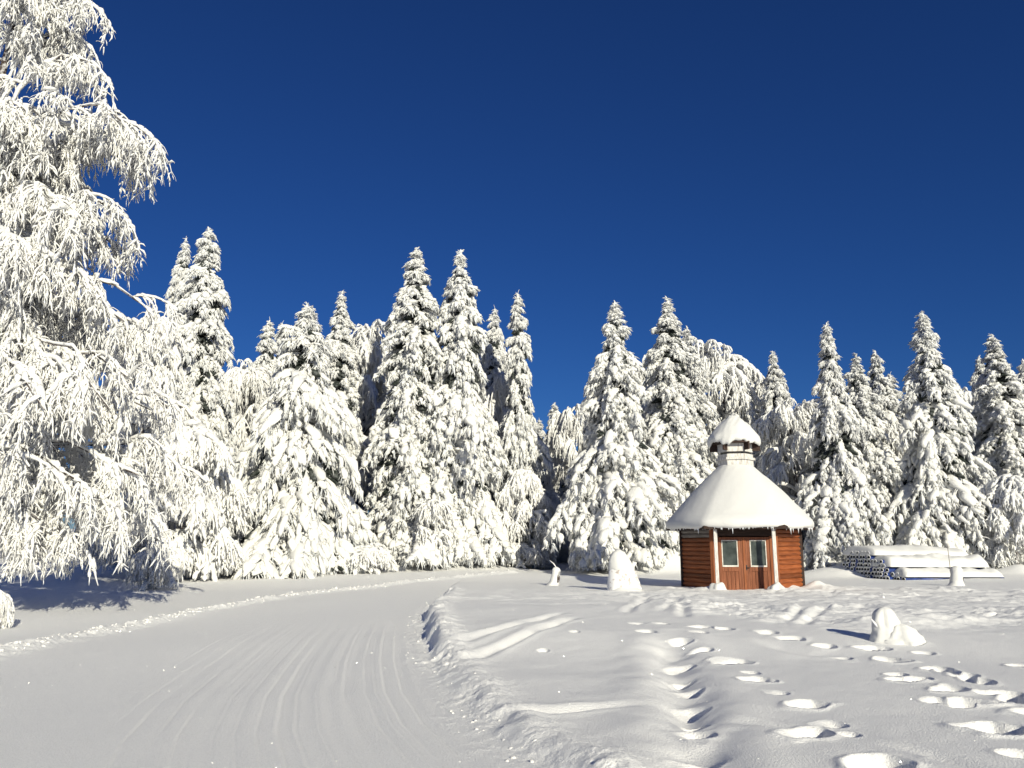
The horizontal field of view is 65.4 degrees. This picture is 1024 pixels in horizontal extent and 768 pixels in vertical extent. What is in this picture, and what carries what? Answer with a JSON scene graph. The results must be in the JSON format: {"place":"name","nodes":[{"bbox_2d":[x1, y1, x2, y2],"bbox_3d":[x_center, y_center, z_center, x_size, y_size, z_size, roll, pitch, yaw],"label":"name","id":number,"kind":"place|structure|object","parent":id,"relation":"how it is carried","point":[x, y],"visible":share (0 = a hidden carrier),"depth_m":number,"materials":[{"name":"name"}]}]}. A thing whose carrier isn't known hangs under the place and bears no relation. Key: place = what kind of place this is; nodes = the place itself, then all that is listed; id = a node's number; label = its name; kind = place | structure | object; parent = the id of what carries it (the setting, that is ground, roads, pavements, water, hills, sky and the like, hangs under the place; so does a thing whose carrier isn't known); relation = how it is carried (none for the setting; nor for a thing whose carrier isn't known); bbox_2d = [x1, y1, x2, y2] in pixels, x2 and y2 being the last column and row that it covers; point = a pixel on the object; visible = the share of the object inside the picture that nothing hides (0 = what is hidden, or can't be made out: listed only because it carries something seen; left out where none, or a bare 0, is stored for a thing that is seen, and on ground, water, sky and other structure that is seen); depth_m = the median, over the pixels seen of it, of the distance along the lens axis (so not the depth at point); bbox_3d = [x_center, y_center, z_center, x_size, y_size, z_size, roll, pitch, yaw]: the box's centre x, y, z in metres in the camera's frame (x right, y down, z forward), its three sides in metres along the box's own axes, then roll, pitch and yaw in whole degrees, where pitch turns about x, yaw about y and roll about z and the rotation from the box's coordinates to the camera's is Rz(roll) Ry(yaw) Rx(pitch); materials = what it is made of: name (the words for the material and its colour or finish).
{"place":"outdoors","nodes":[
{"label":"outdoors","id":0,"kind":"place"},
{"bbox_2d":[0,529,1023,767],"bbox_3d":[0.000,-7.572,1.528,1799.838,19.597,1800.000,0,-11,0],"label":"snow field","id":1,"kind":"structure","parent":0,"point":[588,669],"depth_m":9.90,"materials":[{"name":"white snow"}]},
{"bbox_2d":[0,590,14,628],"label":"frosted shrub","id":2,"kind":"object","parent":1,"relation":"on","point":[7,607],"visible":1,"depth_m":15.90,"materials":[{"name":"white plant"}]},
{"bbox_2d":[0,0,220,585],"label":"weeping birch","id":3,"kind":"object","parent":1,"relation":"on","point":[42,384],"visible":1,"depth_m":20.44,"materials":[{"name":"white plant"}]},
{"bbox_2d":[73,315,200,573],"bbox_3d":[-17.866,2.800,38.369,6.551,12.569,5.850,4,-12,-18],"label":"frosted birch","id":4,"kind":"object","parent":1,"relation":"on","point":[171,383],"visible":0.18,"depth_m":38.20,"materials":[{"name":"white plant"}]},
{"bbox_2d":[106,236,193,565],"bbox_3d":[-21.307,0.878,49.807,6.597,21.396,4.292,-4,-12,19],"label":"snowy spruce","id":5,"kind":"object","parent":1,"relation":"on","point":[179,274],"visible":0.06,"depth_m":51.01,"materials":[{"name":"white plant"}]},
{"bbox_2d":[125,541,189,590],"bbox_3d":[-13.030,6.775,29.318,2.081,1.957,2.047,8,-14,-35],"label":"frosted shrub","id":6,"kind":"object","parent":1,"relation":"on","point":[139,572],"visible":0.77,"depth_m":28.87,"materials":[{"name":"white plant"}]},
{"bbox_2d":[98,419,253,581],"bbox_3d":[-14.521,5.130,34.887,6.410,7.217,6.949,-10,-15,40],"label":"frosted birch","id":7,"kind":"object","parent":1,"relation":"on","point":[203,449],"visible":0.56,"depth_m":33.97,"materials":[{"name":"white plant"}]},
{"bbox_2d":[112,227,239,568],"bbox_3d":[-18.234,0.592,46.946,6.588,20.998,6.533,-5,-12,22],"label":"snowy spruce","id":8,"kind":"object","parent":1,"relation":"on","point":[207,337],"visible":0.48,"depth_m":46.80,"materials":[{"name":"white plant"}]},
{"bbox_2d":[185,533,243,579],"bbox_3d":[-13.969,7.730,36.064,3.560,2.555,3.503,6,-13,-27],"label":"frosted shrub","id":9,"kind":"object","parent":1,"relation":"on","point":[187,572],"visible":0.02,"depth_m":35.37,"materials":[{"name":"white plant"}]},
{"bbox_2d":[220,358,272,479],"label":"frosted birch","id":10,"kind":"object","parent":1,"relation":"on","point":[244,386],"visible":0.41,"depth_m":53.72,"materials":[{"name":"white plant"}]},
{"bbox_2d":[236,316,279,477],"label":"snowy spruce","id":11,"kind":"object","parent":1,"relation":"on","point":[267,346],"visible":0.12,"depth_m":57.33,"materials":[{"name":"white plant"}]},
{"bbox_2d":[0,569,535,762],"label":"snow crumbs","id":12,"kind":"object","parent":1,"relation":"on","point":[286,594],"visible":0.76,"depth_m":15.99,"materials":[{"name":"white snow"}]},
{"bbox_2d":[274,320,283,358],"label":"snowy spruce","id":13,"kind":"object","parent":1,"relation":"on","point":[278,340],"visible":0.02,"depth_m":59.36,"materials":[{"name":"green plant"}]},
{"bbox_2d":[183,301,399,579],"bbox_3d":[-10.796,2.974,41.486,9.024,14.920,11.913,-4,-12,19],"label":"snowy spruce","id":14,"kind":"object","parent":1,"relation":"on","point":[310,519],"visible":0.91,"depth_m":38.96,"materials":[{"name":"white plant"}]},
{"bbox_2d":[325,290,370,514],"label":"snowy spruce","id":15,"kind":"object","parent":1,"relation":"on","point":[343,376],"visible":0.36,"depth_m":50.48,"materials":[{"name":"white plant"}]},
{"bbox_2d":[325,367,372,517],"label":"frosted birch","id":16,"kind":"object","parent":1,"relation":"on","point":[368,473],"depth_m":59.68,"materials":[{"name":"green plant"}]},
{"bbox_2d":[330,543,398,573],"bbox_3d":[-7.254,8.642,39.210,3.360,1.662,3.415,1,-11,-3],"label":"frosted shrub","id":17,"kind":"object","parent":1,"relation":"on","point":[375,554],"visible":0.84,"depth_m":38.48,"materials":[{"name":"white plant"}]},
{"bbox_2d":[349,319,390,510],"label":"frosted birch","id":18,"kind":"object","parent":1,"relation":"on","point":[366,340],"visible":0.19,"depth_m":55.62,"materials":[{"name":"white plant"}]},
{"bbox_2d":[358,334,390,511],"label":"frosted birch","id":19,"kind":"object","parent":1,"relation":"on","point":[370,417],"depth_m":61.06,"materials":[{"name":"white plant"}]},
{"bbox_2d":[359,247,477,570],"bbox_3d":[-5.684,0.997,46.402,7.640,19.411,7.705,-5,-12,22],"label":"snowy spruce","id":20,"kind":"object","parent":1,"relation":"on","point":[404,471],"visible":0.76,"depth_m":44.87,"materials":[{"name":"white plant"}]},
{"bbox_2d":[408,499,460,568],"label":"frosted sapling","id":21,"kind":"object","parent":1,"relation":"on","point":[427,513],"visible":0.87,"depth_m":41.20,"materials":[{"name":"white plant"}]},
{"bbox_2d":[397,249,516,570],"bbox_3d":[-3.215,1.071,46.430,7.476,19.087,10.685,1,-12,-7],"label":"snowy spruce","id":22,"kind":"object","parent":1,"relation":"on","point":[469,427],"visible":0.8,"depth_m":44.36,"materials":[{"name":"white plant"}]},
{"bbox_2d":[478,330,506,372],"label":"frosted birch","id":23,"kind":"object","parent":1,"relation":"on","point":[481,354],"depth_m":58.39,"materials":[{"name":"white plant"}]},
{"bbox_2d":[481,306,506,501],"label":"snowy spruce","id":24,"kind":"object","parent":1,"relation":"on","point":[494,357],"visible":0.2,"depth_m":54.14,"materials":[{"name":"white plant"}]},
{"bbox_2d":[483,371,542,514],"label":"frosted birch","id":25,"kind":"object","parent":1,"relation":"on","point":[497,392],"visible":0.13,"depth_m":50.91,"materials":[{"name":"white plant"}]},
{"bbox_2d":[496,541,542,569],"bbox_3d":[0.265,9.522,43.995,3.122,1.744,3.072,-3,-12,15],"label":"frosted shrub","id":26,"kind":"object","parent":1,"relation":"on","point":[526,555],"visible":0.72,"depth_m":43.29,"materials":[{"name":"white plant"}]},
{"bbox_2d":[488,290,556,569],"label":"snowy spruce","id":27,"kind":"object","parent":1,"relation":"on","point":[524,446],"visible":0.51,"depth_m":48.00,"materials":[{"name":"white plant"}]},
{"bbox_2d":[487,468,558,568],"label":"frosted birch","id":28,"kind":"object","parent":1,"relation":"on","point":[516,506],"visible":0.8,"depth_m":44.58,"materials":[{"name":"white plant"}]},
{"bbox_2d":[533,419,545,471],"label":"snowy spruce","id":29,"kind":"object","parent":1,"relation":"on","point":[541,433],"visible":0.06,"depth_m":70.37,"materials":[{"name":"white plant"}]},
{"bbox_2d":[535,403,562,488],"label":"snowy spruce","id":30,"kind":"object","parent":1,"relation":"on","point":[552,410],"visible":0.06,"depth_m":66.44,"materials":[{"name":"white plant"}]},
{"bbox_2d":[546,561,560,585],"bbox_3d":[1.511,7.016,29.189,0.576,1.070,0.582,7,-11,1],"label":"snowy stump","id":31,"kind":"object","parent":1,"relation":"on","point":[554,579],"visible":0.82,"depth_m":29.06,"materials":[{"name":"white snow"}]},
{"bbox_2d":[542,490,569,562],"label":"frosted birch","id":32,"kind":"object","parent":1,"relation":"on","point":[555,498],"visible":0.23,"depth_m":50.98,"materials":[{"name":"white plant"}]},
{"bbox_2d":[558,449,569,495],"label":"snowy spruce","id":33,"kind":"object","parent":1,"relation":"on","point":[562,486],"visible":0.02,"depth_m":61.24,"materials":[{"name":"white plant"}]},
{"bbox_2d":[544,404,587,559],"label":"frosted birch","id":34,"kind":"object","parent":1,"relation":"on","point":[568,431],"visible":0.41,"depth_m":52.38,"materials":[{"name":"white plant"}]},
{"bbox_2d":[557,368,595,562],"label":"snowy spruce","id":35,"kind":"object","parent":1,"relation":"on","point":[565,489],"depth_m":55.16,"materials":[{"name":"white plant"}]},
{"bbox_2d":[541,300,684,573],"bbox_3d":[5.790,2.602,42.385,6.884,14.637,9.620,-4,-12,21],"label":"snowy spruce","id":36,"kind":"object","parent":1,"relation":"on","point":[619,493],"visible":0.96,"depth_m":40.08,"materials":[{"name":"white plant"}]},
{"bbox_2d":[607,549,642,591],"bbox_3d":[3.585,5.992,25.112,1.459,1.550,1.587,0,-11,0],"label":"snow mound","id":37,"kind":"object","parent":1,"relation":"on","point":[622,576],"visible":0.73,"depth_m":24.84,"materials":[{"name":"white snow"}]},
{"bbox_2d":[637,354,650,420],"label":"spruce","id":38,"kind":"object","parent":1,"relation":"on","point":[642,375],"visible":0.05,"depth_m":56.24,"materials":[{"name":"white plant"}]},
{"bbox_2d":[642,296,717,562],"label":"snowy spruce","id":39,"kind":"object","parent":1,"relation":"on","point":[677,436],"visible":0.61,"depth_m":44.70,"materials":[{"name":"white plant"}]},
{"bbox_2d":[680,326,719,471],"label":"snowy spruce","id":40,"kind":"object","parent":1,"relation":"on","point":[706,409],"visible":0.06,"depth_m":48.96,"materials":[{"name":"white plant"}]},
{"bbox_2d":[693,339,764,467],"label":"frosted birch","id":41,"kind":"object","parent":1,"relation":"on","point":[740,387],"visible":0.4,"depth_m":53.01,"materials":[{"name":"white plant"}]},
{"bbox_2d":[666,415,814,589],"bbox_3d":[7.739,4.118,27.300,4.928,6.228,5.050,-2,-12,12],"label":"grill hut","id":42,"kind":"object","parent":1,"relation":"on","point":[738,519],"visible":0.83,"depth_m":25.80,"materials":[{"name":"brown wood"}]},
{"bbox_2d":[718,537,744,589],"bbox_3d":[7.042,5.840,25.551,0.782,1.840,0.063,-2,-12,12],"label":"door","id":43,"kind":"structure","parent":42,"relation":"in","point":[730,549],"depth_m":25.57,"materials":[{"name":"brown wood"}]},
{"bbox_2d":[744,537,771,589],"bbox_3d":[7.817,5.803,25.366,0.782,1.840,0.111,-2,-12,12],"label":"door","id":44,"kind":"structure","parent":42,"relation":"in","point":[756,548],"depth_m":25.40,"materials":[{"name":"brown wood"}]},
{"bbox_2d":[755,351,806,541],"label":"snowy spruce","id":45,"kind":"object","parent":1,"relation":"on","point":[776,388],"visible":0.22,"depth_m":50.46,"materials":[{"name":"white plant"}]},
{"bbox_2d":[751,397,819,549],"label":"frosted birch","id":46,"kind":"object","parent":1,"relation":"on","point":[784,425],"visible":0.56,"depth_m":46.56,"materials":[{"name":"white plant"}]},
{"bbox_2d":[796,321,893,570],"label":"snowy spruce","id":47,"kind":"object","parent":1,"relation":"on","point":[840,503],"visible":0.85,"depth_m":40.04,"materials":[{"name":"white plant"}]},
{"bbox_2d":[808,352,914,568],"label":"snowy spruce","id":48,"kind":"object","parent":1,"relation":"on","point":[879,460],"visible":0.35,"depth_m":43.42,"materials":[{"name":"white plant"}]},
{"bbox_2d":[866,350,901,486],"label":"snowy spruce","id":49,"kind":"object","parent":1,"relation":"on","point":[879,382],"visible":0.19,"depth_m":52.41,"materials":[{"name":"white plant"}]},
{"bbox_2d":[875,416,910,480],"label":"frosted birch","id":50,"kind":"object","parent":1,"relation":"on","point":[894,438],"visible":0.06,"depth_m":50.39,"materials":[{"name":"white plant"}]},
{"bbox_2d":[886,372,904,417],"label":"snowy spruce","id":51,"kind":"object","parent":1,"relation":"on","point":[897,394],"visible":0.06,"depth_m":54.59,"materials":[{"name":"white plant"}]},
{"bbox_2d":[869,606,925,645],"bbox_3d":[5.810,3.683,12.064,0.893,0.615,0.677,-3,-12,15],"label":"snowy log stump","id":52,"kind":"object","parent":1,"relation":"on","point":[888,627],"visible":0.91,"depth_m":11.94,"materials":[{"name":"white snow"}]},
{"bbox_2d":[840,545,1003,576],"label":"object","id":53,"kind":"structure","parent":1,"relation":"on","point":[902,557],"depth_m":35.13,"materials":[{"name":"white"}]},
{"bbox_2d":[882,311,1023,568],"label":"snowy spruce","id":54,"kind":"object","parent":1,"relation":"on","point":[941,501],"visible":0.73,"depth_m":41.80,"materials":[{"name":"white plant"}]},
{"bbox_2d":[902,577,1003,579],"bbox_3d":[19.134,8.446,34.504,5.450,0.214,0.213,4,-12,-17],"label":"blue pipe","id":55,"kind":"object","parent":1,"relation":"on","point":[921,578],"visible":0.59,"depth_m":34.06,"materials":[{"name":"plastic"}]},
{"bbox_2d":[947,544,964,585],"bbox_3d":[15.650,6.518,28.268,0.729,1.630,0.728,0,-11,0],"label":"snowy post","id":56,"kind":"object","parent":1,"relation":"on","point":[956,575],"visible":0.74,"depth_m":28.07,"materials":[{"name":"white snow"}]},
{"bbox_2d":[959,403,973,438],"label":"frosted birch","id":57,"kind":"object","parent":1,"relation":"on","point":[972,432],"depth_m":53.36,"materials":[{"name":"white plant"}]},
{"bbox_2d":[968,356,984,454],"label":"snowy spruce","id":58,"kind":"object","parent":1,"relation":"on","point":[979,370],"visible":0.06,"depth_m":49.83,"materials":[{"name":"white plant"}]},
{"bbox_2d":[971,521,1009,563],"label":"frosted sapling","id":59,"kind":"object","parent":1,"relation":"on","point":[986,532],"visible":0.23,"depth_m":40.08,"materials":[{"name":"white plant"}]},
{"bbox_2d":[972,334,1023,565],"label":"snowy spruce","id":60,"kind":"object","parent":1,"relation":"on","point":[999,391],"visible":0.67,"depth_m":45.81,"materials":[{"name":"white plant"}]},
{"bbox_2d":[976,474,1023,568],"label":"frosted birch","id":61,"kind":"object","parent":1,"relation":"on","point":[1005,492],"visible":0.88,"depth_m":39.51,"materials":[{"name":"white plant"}]},
{"bbox_2d":[1016,359,1023,400],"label":"snowy spruce","id":62,"kind":"object","parent":1,"relation":"on","point":[1020,374],"visible":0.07,"depth_m":51.13,"materials":[{"name":"white plant"}]},
{"bbox_2d":[0,0,1023,528],"label":"sky","id":63,"kind":"structure","parent":0,"point":[774,171],"materials":[{"name":"blue"}]},
{"bbox_2d":[959,387,975,434],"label":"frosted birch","id":64,"kind":"object","parent":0,"point":[968,394],"visible":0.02,"depth_m":59.58,"materials":[{"name":"white plant"}]},
{"bbox_3d":[18.667,8.392,35.129,5.450,0.214,0.213,4,-12,-17],"label":"blue pipe","id":65,"kind":"object","parent":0,"visible":0},
{"bbox_2d":[885,568,983,572],"bbox_3d":[18.705,8.201,35.072,5.450,0.214,0.213,4,-12,-17],"label":"blue pipe","id":66,"kind":"object","parent":65,"relation":"on","point":[888,570],"visible":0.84,"depth_m":34.31,"materials":[{"name":"plastic"}]},
{"bbox_2d":[882,563,983,568],"bbox_3d":[18.603,8.043,35.179,5.450,0.214,0.213,4,-12,-17],"label":"blue pipe","id":67,"kind":"object","parent":66,"relation":"on","point":[923,567],"visible":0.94,"depth_m":34.81,"materials":[{"name":"plastic"}]},
{"bbox_3d":[18.439,8.009,35.899,5.450,0.214,0.213,4,-12,-17],"label":"blue pipe","id":68,"kind":"object","parent":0,"visible":0},
{"bbox_2d":[867,555,884,559],"bbox_3d":[18.335,7.851,36.005,5.450,0.214,0.213,4,-12,-17],"label":"blue pipe","id":69,"kind":"object","parent":68,"relation":"on","point":[869,557],"visible":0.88,"depth_m":35.25,"materials":[{"name":"plastic"}]}
]}

